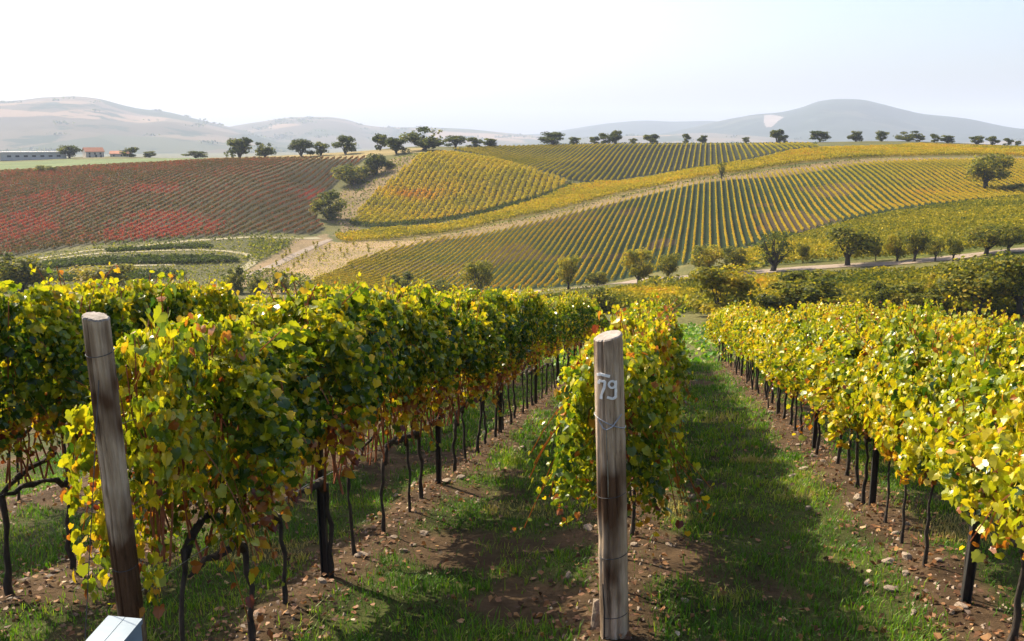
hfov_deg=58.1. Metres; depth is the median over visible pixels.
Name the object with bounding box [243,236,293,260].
scrub
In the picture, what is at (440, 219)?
scrub
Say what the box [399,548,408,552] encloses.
stone
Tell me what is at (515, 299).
grapevine
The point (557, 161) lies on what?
vine row
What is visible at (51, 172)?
vine row
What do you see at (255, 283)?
bush
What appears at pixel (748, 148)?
vine row
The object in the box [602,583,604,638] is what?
metal rod
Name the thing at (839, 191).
vine row
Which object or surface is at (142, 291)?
grapevine
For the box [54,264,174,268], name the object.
path
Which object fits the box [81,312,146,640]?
wooden post
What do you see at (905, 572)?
stone
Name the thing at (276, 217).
vine row
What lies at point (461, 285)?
grapevine
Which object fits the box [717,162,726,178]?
bare tree
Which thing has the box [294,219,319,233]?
vine row
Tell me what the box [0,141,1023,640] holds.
ground
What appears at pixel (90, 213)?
vine row
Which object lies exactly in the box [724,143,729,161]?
vine row
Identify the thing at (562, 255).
vine row
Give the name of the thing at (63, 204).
vine row
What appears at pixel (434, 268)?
vine row
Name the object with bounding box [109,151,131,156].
farm house
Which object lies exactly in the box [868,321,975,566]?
grapevine
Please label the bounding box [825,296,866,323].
grapevine
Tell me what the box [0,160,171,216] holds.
vine row
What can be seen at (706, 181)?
dry grass
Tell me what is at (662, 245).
vine row
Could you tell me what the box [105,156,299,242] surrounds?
vine row
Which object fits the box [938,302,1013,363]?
grapevine
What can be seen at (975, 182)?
vine row
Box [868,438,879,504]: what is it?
trellis post
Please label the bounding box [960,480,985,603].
trellis post
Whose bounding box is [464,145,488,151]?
vine row
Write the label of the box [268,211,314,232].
vine row
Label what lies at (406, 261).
vine row
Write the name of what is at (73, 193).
vine row
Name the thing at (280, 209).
vine row
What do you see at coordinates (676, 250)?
vine row
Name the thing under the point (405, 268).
vine row
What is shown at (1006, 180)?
vine row
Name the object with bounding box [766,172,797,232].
vine row
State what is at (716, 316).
grapevine
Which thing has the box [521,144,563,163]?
vine row
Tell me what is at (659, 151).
vine row
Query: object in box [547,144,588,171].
vine row
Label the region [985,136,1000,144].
oak tree
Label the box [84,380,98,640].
guy wire
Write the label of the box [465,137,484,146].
oak tree
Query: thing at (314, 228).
vine row
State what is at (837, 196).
vine row
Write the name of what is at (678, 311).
grapevine
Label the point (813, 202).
vine row
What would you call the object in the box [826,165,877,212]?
vine row
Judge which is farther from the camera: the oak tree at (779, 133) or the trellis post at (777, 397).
the oak tree at (779, 133)
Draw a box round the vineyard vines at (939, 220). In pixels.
[731,194,1023,264]
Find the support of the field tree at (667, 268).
on the ground at (504, 587)
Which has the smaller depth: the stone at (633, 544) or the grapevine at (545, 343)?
the stone at (633, 544)
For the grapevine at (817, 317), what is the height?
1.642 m
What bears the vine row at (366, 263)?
on the ground at (504, 587)
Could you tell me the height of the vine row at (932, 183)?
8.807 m
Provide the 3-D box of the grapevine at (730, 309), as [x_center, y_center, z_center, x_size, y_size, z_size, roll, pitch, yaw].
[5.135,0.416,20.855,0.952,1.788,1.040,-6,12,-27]
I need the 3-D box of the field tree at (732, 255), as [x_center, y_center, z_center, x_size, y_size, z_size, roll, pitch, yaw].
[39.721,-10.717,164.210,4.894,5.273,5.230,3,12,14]
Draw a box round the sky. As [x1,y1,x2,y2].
[0,0,1023,133]
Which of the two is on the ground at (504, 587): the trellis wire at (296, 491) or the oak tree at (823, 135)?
the oak tree at (823, 135)
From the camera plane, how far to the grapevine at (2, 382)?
5.37 m
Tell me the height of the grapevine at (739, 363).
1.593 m
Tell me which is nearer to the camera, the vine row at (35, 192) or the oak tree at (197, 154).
the vine row at (35, 192)
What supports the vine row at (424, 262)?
on the ground at (504, 587)
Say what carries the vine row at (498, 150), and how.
on the ground at (504, 587)
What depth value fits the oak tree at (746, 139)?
518.21 m
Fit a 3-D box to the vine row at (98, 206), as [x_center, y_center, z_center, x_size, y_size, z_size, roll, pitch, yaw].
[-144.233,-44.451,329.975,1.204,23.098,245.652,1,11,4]
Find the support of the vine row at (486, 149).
on the ground at (504, 587)
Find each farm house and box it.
[81,147,104,157]
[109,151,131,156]
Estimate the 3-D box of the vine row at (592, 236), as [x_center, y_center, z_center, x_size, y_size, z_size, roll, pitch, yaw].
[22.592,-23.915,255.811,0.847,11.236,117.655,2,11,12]
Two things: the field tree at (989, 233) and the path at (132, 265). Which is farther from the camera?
the path at (132, 265)
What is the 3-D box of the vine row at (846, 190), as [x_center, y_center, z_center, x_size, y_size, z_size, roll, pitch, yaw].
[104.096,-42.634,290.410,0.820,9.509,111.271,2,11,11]
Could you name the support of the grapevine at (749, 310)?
on the ground at (504, 587)
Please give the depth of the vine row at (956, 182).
286.20 m
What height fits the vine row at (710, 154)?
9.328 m
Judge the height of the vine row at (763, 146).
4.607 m
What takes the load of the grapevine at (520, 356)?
on the ground at (504, 587)
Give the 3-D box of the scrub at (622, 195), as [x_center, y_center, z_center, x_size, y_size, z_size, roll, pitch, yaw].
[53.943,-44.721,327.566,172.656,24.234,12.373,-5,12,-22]
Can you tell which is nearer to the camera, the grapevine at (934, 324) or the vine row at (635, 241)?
the grapevine at (934, 324)
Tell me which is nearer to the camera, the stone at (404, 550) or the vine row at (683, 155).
the stone at (404, 550)
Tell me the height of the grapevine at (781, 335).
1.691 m
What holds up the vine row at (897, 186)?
on the ground at (504, 587)
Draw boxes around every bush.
[0,251,54,290]
[31,165,56,172]
[66,263,139,286]
[226,265,245,292]
[248,275,264,292]
[272,271,289,291]
[308,189,348,219]
[331,162,367,184]
[358,164,376,176]
[383,159,394,166]
[390,271,413,288]
[420,279,459,293]
[578,286,618,313]
[585,271,609,284]
[683,263,762,313]
[755,269,843,310]
[861,280,898,308]
[889,282,947,308]
[924,263,968,309]
[1001,183,1023,191]
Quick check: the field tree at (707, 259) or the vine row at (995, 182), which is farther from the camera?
the vine row at (995, 182)
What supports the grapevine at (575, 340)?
on the ground at (504, 587)
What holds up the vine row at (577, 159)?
on the ground at (504, 587)
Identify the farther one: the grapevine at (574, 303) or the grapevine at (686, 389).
the grapevine at (574, 303)
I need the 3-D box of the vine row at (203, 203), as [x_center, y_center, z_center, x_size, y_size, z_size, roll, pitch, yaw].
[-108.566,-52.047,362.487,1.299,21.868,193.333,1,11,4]
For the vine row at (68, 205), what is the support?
on the ground at (504, 587)
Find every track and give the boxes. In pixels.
[216,239,332,286]
[519,247,1023,292]
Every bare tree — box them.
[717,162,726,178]
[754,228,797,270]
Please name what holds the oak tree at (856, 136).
on the ground at (504, 587)
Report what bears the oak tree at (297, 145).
on the ground at (504, 587)
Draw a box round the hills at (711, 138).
[541,133,1023,144]
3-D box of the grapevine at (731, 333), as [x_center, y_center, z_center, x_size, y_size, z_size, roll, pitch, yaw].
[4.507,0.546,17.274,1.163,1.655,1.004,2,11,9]
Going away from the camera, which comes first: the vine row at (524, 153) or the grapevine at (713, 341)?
the grapevine at (713, 341)
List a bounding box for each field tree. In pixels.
[458,259,494,290]
[556,254,580,289]
[619,247,656,281]
[657,253,681,275]
[687,243,724,269]
[721,245,748,269]
[796,243,810,262]
[824,224,883,265]
[869,245,881,260]
[884,232,910,261]
[900,228,931,261]
[924,237,944,261]
[935,254,1023,313]
[944,235,964,260]
[960,224,1013,254]
[962,152,1015,188]
[979,248,1023,316]
[994,223,1023,250]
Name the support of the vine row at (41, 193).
on the ground at (504, 587)
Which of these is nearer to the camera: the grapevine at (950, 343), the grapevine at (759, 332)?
the grapevine at (950, 343)
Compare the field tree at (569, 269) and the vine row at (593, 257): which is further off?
the vine row at (593, 257)
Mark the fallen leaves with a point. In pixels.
(538, 614)
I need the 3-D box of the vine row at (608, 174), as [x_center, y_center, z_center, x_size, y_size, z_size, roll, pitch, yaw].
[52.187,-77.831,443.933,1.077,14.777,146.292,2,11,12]
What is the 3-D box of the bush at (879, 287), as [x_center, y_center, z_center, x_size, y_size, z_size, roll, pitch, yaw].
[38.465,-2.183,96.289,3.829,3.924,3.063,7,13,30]
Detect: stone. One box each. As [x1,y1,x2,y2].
[318,577,326,583]
[354,551,367,557]
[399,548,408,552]
[419,530,428,535]
[442,478,450,482]
[456,474,465,479]
[566,571,571,577]
[583,524,592,530]
[590,598,599,629]
[630,542,637,546]
[846,502,853,507]
[853,493,860,499]
[864,579,870,585]
[881,557,894,564]
[883,585,897,591]
[902,552,911,559]
[902,570,908,575]
[954,601,968,609]
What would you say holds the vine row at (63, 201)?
on the ground at (504, 587)
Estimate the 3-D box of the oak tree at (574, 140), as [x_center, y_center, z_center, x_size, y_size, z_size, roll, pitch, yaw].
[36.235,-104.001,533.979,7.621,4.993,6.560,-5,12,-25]
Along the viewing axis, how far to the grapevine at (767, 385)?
15.60 m
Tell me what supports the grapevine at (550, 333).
on the ground at (504, 587)
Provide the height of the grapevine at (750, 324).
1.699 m
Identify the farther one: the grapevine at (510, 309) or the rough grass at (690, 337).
the rough grass at (690, 337)
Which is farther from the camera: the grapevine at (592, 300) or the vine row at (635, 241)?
the vine row at (635, 241)
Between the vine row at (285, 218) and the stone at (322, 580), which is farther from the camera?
the vine row at (285, 218)
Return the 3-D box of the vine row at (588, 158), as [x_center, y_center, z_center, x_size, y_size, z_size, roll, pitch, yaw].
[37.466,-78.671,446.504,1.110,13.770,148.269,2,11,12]
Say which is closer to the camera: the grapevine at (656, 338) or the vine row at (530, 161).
the grapevine at (656, 338)
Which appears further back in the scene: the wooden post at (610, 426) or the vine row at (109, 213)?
the vine row at (109, 213)
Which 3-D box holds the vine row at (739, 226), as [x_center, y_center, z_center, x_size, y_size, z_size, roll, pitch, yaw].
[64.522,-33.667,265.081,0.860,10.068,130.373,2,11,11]
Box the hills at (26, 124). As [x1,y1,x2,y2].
[0,96,315,154]
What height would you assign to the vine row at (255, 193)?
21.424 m
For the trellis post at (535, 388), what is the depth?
15.65 m
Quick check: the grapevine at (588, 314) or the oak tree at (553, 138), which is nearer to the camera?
the grapevine at (588, 314)
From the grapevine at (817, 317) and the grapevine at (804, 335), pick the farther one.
the grapevine at (817, 317)
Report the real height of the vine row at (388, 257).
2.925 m
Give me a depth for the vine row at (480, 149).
488.74 m
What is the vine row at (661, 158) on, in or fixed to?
on the ground at (504, 587)
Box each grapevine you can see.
[0,262,133,568]
[0,280,89,594]
[0,356,12,462]
[0,357,40,501]
[1,358,88,486]
[24,262,163,461]
[57,284,284,640]
[81,269,198,385]
[91,309,341,640]
[133,270,246,508]
[175,309,348,603]
[196,290,263,432]
[218,283,282,324]
[244,268,404,576]
[299,272,409,555]
[317,280,347,448]
[330,277,371,300]
[341,285,446,532]
[371,273,443,511]
[376,284,472,498]
[407,279,432,294]
[412,284,484,482]
[417,278,520,452]
[433,305,509,471]
[436,284,464,297]
[446,284,472,294]
[447,289,501,460]
[461,297,532,436]
[468,287,521,443]
[495,294,524,429]
[503,284,548,417]
[504,285,550,424]
[512,308,727,536]
[517,286,549,413]
[525,294,565,409]
[525,295,570,405]
[531,294,567,401]
[537,301,560,398]
[539,298,575,394]
[541,306,571,389]
[547,298,583,388]
[548,316,701,514]
[550,291,583,385]
[560,295,595,363]
[562,303,578,366]
[565,291,586,364]
[566,291,591,360]
[567,302,584,366]
[571,295,594,339]
[571,323,588,354]
[576,294,686,536]
[578,292,601,348]
[584,302,608,348]
[587,294,602,328]
[589,298,602,336]
[593,300,704,483]
[610,318,684,516]
[620,301,688,375]
[623,292,683,339]
[624,313,688,498]
[625,301,697,399]
[635,299,695,379]
[635,307,685,395]
[641,299,685,344]
[643,292,656,306]
[675,342,697,402]
[700,329,719,360]
[703,307,723,360]
[705,322,724,358]
[706,314,725,361]
[709,319,728,361]
[710,307,726,360]
[711,300,745,339]
[711,300,748,366]
[715,300,750,366]
[716,307,755,380]
[717,306,747,374]
[720,320,740,368]
[721,308,762,384]
[721,311,755,382]
[722,309,773,389]
[723,306,782,392]
[724,302,765,376]
[727,302,753,375]
[729,305,789,399]
[739,311,770,393]
[742,319,785,403]
[747,311,778,408]
[752,304,797,413]
[752,322,786,418]
[756,325,794,424]
[759,310,853,445]
[761,303,824,435]
[765,305,818,430]
[765,314,845,454]
[783,314,870,463]
[786,334,904,503]
[795,314,924,486]
[796,301,810,316]
[801,297,821,318]
[808,298,837,318]
[809,309,886,475]
[814,303,834,320]
[817,298,848,323]
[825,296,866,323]
[838,303,856,321]
[845,324,903,522]
[846,302,865,322]
[850,304,882,320]
[854,299,880,318]
[858,304,951,543]
[861,302,893,321]
[866,308,900,329]
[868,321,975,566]
[880,299,926,329]
[887,305,927,327]
[890,295,952,332]
[910,335,1023,597]
[913,313,946,333]
[925,367,1023,640]
[927,299,983,342]
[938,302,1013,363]
[953,346,1023,562]
[955,297,1023,367]
[960,307,1018,363]
[973,400,1023,557]
[986,315,1023,372]
[995,324,1023,372]
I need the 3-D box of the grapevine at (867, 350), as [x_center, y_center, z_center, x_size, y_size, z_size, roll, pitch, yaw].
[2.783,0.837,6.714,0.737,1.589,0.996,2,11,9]
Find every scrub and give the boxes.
[42,253,239,268]
[51,267,184,280]
[93,230,287,247]
[105,242,213,251]
[220,266,318,293]
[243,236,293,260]
[326,153,417,234]
[349,181,571,226]
[432,158,859,237]
[453,141,816,149]
[454,150,786,183]
[541,275,763,294]
[637,256,769,285]
[666,298,1023,317]
[737,195,1018,249]
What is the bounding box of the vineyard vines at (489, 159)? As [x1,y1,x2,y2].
[351,150,566,223]
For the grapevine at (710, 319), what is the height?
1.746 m
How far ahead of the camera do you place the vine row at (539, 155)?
467.41 m
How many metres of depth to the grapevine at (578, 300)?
21.05 m
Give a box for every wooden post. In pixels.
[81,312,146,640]
[594,330,628,639]
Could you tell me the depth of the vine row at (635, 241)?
250.11 m
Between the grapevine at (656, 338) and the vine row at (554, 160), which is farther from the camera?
the vine row at (554, 160)
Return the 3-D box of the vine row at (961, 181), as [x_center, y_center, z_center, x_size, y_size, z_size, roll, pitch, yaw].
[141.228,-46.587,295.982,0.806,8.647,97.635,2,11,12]
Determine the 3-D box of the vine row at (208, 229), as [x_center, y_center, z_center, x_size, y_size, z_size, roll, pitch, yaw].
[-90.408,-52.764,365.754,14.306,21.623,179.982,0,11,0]
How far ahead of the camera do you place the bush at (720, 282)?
96.42 m
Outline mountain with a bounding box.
[664,99,1023,142]
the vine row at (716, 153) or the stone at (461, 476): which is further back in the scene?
the vine row at (716, 153)
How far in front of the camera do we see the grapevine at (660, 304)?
14.84 m
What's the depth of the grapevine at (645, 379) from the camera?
5.02 m
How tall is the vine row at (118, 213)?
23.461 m
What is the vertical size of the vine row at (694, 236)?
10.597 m
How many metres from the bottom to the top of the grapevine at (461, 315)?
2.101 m
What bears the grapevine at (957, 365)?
on the ground at (504, 587)
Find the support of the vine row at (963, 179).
on the ground at (504, 587)
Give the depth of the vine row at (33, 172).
391.96 m
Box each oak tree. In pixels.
[56,145,82,157]
[119,147,138,156]
[143,151,155,157]
[181,151,207,157]
[223,137,253,156]
[254,142,276,157]
[287,138,314,156]
[311,141,329,154]
[331,135,356,153]
[362,153,385,174]
[372,133,386,149]
[384,137,410,153]
[399,126,447,149]
[441,135,465,147]
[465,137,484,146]
[483,138,496,146]
[537,131,565,144]
[568,137,580,143]
[589,136,600,143]
[598,133,610,142]
[608,130,621,143]
[643,134,659,143]
[682,133,690,142]
[697,135,707,142]
[742,137,749,142]
[769,129,785,142]
[809,130,831,141]
[847,131,863,141]
[875,131,889,141]
[893,131,922,141]
[915,135,925,141]
[930,134,940,141]
[940,135,955,142]
[968,135,984,143]
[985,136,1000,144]
[1003,138,1013,144]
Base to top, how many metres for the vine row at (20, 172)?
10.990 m
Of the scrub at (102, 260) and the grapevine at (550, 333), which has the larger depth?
the scrub at (102, 260)
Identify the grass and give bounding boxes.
[0,359,1023,640]
[12,235,304,288]
[265,235,473,292]
[373,156,1022,240]
[497,321,1022,365]
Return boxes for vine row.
[0,156,255,254]
[0,157,227,243]
[0,157,233,247]
[0,157,240,249]
[0,157,248,251]
[0,158,205,233]
[0,158,212,236]
[0,158,214,239]
[0,159,185,222]
[0,159,191,226]
[0,159,195,228]
[0,160,165,212]
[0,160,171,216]
[0,160,176,218]
[0,161,142,202]
[0,161,151,205]
[0,161,156,209]
[0,162,132,196]
[0,162,136,199]
[0,163,95,183]
[0,163,108,188]
[0,163,113,190]
[0,163,121,193]
[0,164,101,186]
[0,165,68,178]
[0,165,76,179]
[0,166,59,176]
[0,169,29,175]
[1,164,89,180]
[15,157,261,254]
[38,156,268,250]
[51,156,275,249]
[65,156,280,246]
[78,156,288,245]
[91,156,294,243]
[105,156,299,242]
[116,156,306,241]
[131,156,311,240]
[143,156,317,240]
[156,156,323,238]
[166,156,328,238]
[179,156,334,238]
[192,156,341,237]
[204,156,346,236]
[218,155,353,235]
[229,156,358,235]
[243,193,325,232]
[257,205,312,232]
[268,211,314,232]
[283,215,316,231]
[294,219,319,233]
[307,223,323,232]
[309,238,436,288]
[311,242,413,281]
[312,239,423,283]
[314,237,431,284]
[314,244,404,278]
[319,245,397,276]
[322,235,445,286]
[330,236,449,287]
[333,249,384,270]
[344,236,454,285]
[346,254,367,264]
[352,155,365,167]
[358,235,460,284]
[368,233,466,287]
[378,233,471,288]
[387,233,477,287]
[407,231,483,287]
[411,230,489,289]
[420,229,495,287]
[441,229,499,280]
[444,228,505,283]
[450,224,514,283]
[456,224,518,285]
[457,221,526,289]
[463,221,532,290]
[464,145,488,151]
[468,146,493,151]
[472,145,500,152]
[474,220,538,287]
[475,145,505,153]
[477,217,545,289]
[479,145,509,154]
[483,145,514,154]
[484,216,551,289]
[487,145,519,154]
[491,144,523,156]
[493,214,557,288]
[495,144,529,157]
[498,144,533,157]
[500,144,537,158]
[500,212,565,287]
[504,145,542,159]
[507,211,571,287]
[510,144,546,160]
[513,144,551,161]
[513,144,555,162]
[515,210,577,287]
[518,144,559,163]
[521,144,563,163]
[521,207,584,288]
[526,144,567,164]
[529,207,590,288]
[530,144,572,165]
[533,144,575,168]
[537,144,580,169]
[537,206,595,286]
[542,144,584,170]
[544,203,602,286]
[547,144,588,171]
[551,144,592,172]
[552,201,608,286]
[556,143,597,174]
[561,143,601,176]
[561,201,614,284]
[567,143,605,178]
[570,199,620,283]
[572,143,610,179]
[576,198,625,284]
[578,143,614,180]
[584,143,619,180]
[585,196,632,282]
[589,143,623,181]
[596,143,627,180]
[598,195,637,274]
[603,143,632,179]
[604,193,643,277]
[610,143,637,179]
[611,192,648,279]
[617,143,641,178]
[620,190,654,277]
[624,143,646,178]
[629,189,660,276]
[630,143,650,177]
[636,143,655,175]
[640,188,665,264]
[643,143,659,175]
[649,143,664,174]
[649,187,671,263]
[654,186,676,271]
[655,143,668,173]
[661,143,674,172]
[667,143,678,171]
[667,184,682,255]
[674,142,682,169]
[675,183,688,252]
[680,142,687,169]
[682,182,693,263]
[686,143,691,167]
[690,181,699,257]
[692,142,696,166]
[698,142,701,165]
[701,180,704,244]
[704,142,706,165]
[708,179,711,248]
[710,142,711,164]
[715,143,717,163]
[715,179,720,251]
[719,143,723,162]
[720,179,728,247]
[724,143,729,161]
[725,178,736,247]
[731,177,744,245]
[734,142,741,159]
[736,176,753,241]
[739,143,747,158]
[741,176,761,239]
[744,142,753,157]
[746,174,768,239]
[749,143,759,155]
[751,175,774,232]
[754,142,764,154]
[756,174,782,235]
[759,143,770,153]
[761,173,789,233]
[764,143,775,151]
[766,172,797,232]
[769,142,781,150]
[771,172,803,229]
[775,142,787,149]
[776,171,810,228]
[781,169,816,226]
[786,169,823,224]
[790,168,829,221]
[796,168,837,219]
[801,168,844,219]
[806,167,850,217]
[811,167,858,216]
[816,166,864,213]
[821,165,871,213]
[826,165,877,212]
[832,164,884,210]
[836,164,890,209]
[842,164,898,208]
[847,163,904,206]
[852,162,910,206]
[857,161,917,205]
[864,162,924,204]
[868,161,930,202]
[873,160,937,202]
[877,160,945,202]
[884,160,951,201]
[888,160,958,200]
[893,160,965,200]
[898,159,971,199]
[903,159,977,198]
[908,159,984,198]
[912,159,990,197]
[919,159,995,196]
[923,159,1002,196]
[928,158,1008,195]
[933,158,1012,195]
[939,159,1020,194]
[943,158,1023,193]
[950,158,1023,192]
[954,158,1014,183]
[960,158,1020,183]
[965,158,1023,183]
[971,158,1023,180]
[975,157,1023,178]
[980,158,1023,174]
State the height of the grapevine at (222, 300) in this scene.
2.307 m
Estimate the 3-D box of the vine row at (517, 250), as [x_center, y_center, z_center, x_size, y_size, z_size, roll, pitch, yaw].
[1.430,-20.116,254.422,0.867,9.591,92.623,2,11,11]
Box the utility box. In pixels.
[86,615,142,640]
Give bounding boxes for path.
[37,236,322,258]
[43,249,258,274]
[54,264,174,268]
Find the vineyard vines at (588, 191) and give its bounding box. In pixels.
[336,142,1023,241]
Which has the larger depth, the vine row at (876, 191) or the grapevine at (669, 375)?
the vine row at (876, 191)
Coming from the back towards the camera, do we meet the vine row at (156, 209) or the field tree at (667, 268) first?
the vine row at (156, 209)
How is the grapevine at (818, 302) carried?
on the ground at (504, 587)
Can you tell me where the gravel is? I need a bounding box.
[0,368,1019,640]
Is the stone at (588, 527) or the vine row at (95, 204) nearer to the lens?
the stone at (588, 527)
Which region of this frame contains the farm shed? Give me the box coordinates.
[0,151,66,160]
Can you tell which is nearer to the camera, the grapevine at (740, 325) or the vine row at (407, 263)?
the grapevine at (740, 325)
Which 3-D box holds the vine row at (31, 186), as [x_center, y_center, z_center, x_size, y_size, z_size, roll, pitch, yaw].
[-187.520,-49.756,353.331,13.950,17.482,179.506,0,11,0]
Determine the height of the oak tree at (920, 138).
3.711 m
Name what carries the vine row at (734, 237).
on the ground at (504, 587)
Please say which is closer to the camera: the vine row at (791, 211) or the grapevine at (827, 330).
the grapevine at (827, 330)
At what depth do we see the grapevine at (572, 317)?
18.18 m
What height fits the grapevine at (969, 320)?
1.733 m
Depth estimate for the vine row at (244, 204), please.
335.88 m
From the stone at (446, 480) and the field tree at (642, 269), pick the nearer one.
the stone at (446, 480)
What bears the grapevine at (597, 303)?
on the ground at (504, 587)
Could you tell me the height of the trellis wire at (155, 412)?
4.622 m
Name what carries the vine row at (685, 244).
on the ground at (504, 587)
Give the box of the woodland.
[0,96,1023,152]
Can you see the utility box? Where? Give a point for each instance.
(113, 628)
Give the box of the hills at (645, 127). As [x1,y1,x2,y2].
[525,121,716,138]
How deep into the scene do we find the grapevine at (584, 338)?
22.27 m
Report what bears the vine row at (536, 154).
on the ground at (504, 587)
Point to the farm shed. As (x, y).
(21, 155)
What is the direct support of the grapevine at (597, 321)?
on the ground at (504, 587)
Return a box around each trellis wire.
[122,394,209,423]
[135,396,393,508]
[142,357,552,589]
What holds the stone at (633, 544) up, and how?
on the ground at (504, 587)
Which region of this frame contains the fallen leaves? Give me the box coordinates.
[0,362,1023,640]
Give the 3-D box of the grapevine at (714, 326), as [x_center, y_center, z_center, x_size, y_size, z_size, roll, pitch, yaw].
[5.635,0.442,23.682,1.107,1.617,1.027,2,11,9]
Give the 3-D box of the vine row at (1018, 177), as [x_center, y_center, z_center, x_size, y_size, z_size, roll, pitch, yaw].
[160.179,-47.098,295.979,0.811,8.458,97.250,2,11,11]
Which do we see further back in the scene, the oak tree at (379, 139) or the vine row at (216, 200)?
the oak tree at (379, 139)
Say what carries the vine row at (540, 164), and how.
on the ground at (504, 587)
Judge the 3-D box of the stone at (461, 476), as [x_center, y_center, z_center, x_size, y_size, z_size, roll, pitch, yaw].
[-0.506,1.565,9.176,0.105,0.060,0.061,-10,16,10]
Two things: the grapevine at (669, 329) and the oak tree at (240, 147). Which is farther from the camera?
the oak tree at (240, 147)
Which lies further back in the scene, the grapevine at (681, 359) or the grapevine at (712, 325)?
the grapevine at (712, 325)
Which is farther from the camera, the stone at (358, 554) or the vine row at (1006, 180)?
the vine row at (1006, 180)
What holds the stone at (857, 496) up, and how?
on the ground at (504, 587)
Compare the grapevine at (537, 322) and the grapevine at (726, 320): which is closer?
the grapevine at (537, 322)
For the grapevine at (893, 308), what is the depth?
14.06 m
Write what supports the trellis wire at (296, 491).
attached to the trellis post at (323, 531)
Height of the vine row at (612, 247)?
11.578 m
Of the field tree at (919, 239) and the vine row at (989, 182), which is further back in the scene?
the vine row at (989, 182)
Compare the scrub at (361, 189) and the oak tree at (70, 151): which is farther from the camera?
the oak tree at (70, 151)
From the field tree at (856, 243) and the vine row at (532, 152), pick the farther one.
the vine row at (532, 152)
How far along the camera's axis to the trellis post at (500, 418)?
12.26 m
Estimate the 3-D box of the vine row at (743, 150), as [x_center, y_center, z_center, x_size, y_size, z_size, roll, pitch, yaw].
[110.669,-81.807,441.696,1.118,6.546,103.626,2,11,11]
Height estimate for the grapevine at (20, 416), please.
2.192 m
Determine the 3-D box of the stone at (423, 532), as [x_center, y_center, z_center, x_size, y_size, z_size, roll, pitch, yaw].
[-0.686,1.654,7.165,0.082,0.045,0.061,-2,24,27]
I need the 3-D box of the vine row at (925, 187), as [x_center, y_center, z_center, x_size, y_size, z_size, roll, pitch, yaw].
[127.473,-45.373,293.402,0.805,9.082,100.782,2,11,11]
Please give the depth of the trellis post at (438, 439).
8.89 m
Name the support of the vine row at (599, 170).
on the ground at (504, 587)
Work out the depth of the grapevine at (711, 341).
27.90 m
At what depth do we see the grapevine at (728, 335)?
17.98 m
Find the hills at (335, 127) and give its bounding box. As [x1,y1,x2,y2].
[231,117,543,148]
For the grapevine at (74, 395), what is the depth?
5.71 m
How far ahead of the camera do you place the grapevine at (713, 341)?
27.43 m
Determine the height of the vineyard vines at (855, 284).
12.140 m
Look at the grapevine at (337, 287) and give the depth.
11.63 m
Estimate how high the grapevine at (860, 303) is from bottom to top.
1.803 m
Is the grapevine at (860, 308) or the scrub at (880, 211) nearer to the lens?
the grapevine at (860, 308)
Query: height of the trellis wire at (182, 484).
4.622 m
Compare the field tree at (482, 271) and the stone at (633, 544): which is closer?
the stone at (633, 544)
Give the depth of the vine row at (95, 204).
330.39 m
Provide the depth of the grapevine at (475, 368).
9.34 m
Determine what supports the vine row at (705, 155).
on the ground at (504, 587)
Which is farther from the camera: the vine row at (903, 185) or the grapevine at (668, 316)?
the vine row at (903, 185)
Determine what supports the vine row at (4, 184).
on the ground at (504, 587)
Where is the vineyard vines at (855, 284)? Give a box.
[538,256,1023,311]
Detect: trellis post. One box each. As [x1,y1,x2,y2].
[310,383,327,576]
[435,407,441,483]
[498,376,501,432]
[534,358,537,403]
[556,343,559,385]
[755,366,757,388]
[777,387,780,411]
[812,406,818,447]
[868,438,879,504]
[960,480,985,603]
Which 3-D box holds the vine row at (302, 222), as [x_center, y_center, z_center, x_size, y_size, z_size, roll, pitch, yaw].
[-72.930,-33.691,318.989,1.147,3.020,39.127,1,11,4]
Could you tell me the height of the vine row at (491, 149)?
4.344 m
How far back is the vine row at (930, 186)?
282.52 m
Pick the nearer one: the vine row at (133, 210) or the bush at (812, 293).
the bush at (812, 293)
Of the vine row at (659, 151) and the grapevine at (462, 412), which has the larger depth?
the vine row at (659, 151)
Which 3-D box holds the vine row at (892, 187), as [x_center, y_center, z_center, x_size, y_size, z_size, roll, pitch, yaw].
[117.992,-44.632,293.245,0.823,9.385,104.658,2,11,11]
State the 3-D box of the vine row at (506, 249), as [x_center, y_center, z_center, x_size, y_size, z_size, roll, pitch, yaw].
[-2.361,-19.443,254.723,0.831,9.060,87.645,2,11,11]
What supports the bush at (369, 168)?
on the ground at (504, 587)
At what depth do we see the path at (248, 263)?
255.22 m
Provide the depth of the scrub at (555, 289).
180.75 m
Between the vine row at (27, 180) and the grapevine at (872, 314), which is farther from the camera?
the vine row at (27, 180)
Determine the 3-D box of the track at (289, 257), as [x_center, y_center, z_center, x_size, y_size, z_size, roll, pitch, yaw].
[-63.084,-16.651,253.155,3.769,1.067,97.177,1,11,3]
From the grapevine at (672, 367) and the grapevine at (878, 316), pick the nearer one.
the grapevine at (672, 367)
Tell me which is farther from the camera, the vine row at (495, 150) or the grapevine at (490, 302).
the vine row at (495, 150)
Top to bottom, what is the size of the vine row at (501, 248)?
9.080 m
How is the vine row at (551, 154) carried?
on the ground at (504, 587)
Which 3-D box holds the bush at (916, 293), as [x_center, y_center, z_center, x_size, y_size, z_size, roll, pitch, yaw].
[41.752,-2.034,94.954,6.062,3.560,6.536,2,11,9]
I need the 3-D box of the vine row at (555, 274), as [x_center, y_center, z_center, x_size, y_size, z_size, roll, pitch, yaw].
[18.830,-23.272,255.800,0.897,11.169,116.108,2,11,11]
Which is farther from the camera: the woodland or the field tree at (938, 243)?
the woodland
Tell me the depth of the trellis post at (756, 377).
16.62 m
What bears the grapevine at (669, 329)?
on the ground at (504, 587)
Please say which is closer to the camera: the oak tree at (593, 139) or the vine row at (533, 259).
the vine row at (533, 259)
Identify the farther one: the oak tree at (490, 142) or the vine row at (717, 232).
the oak tree at (490, 142)

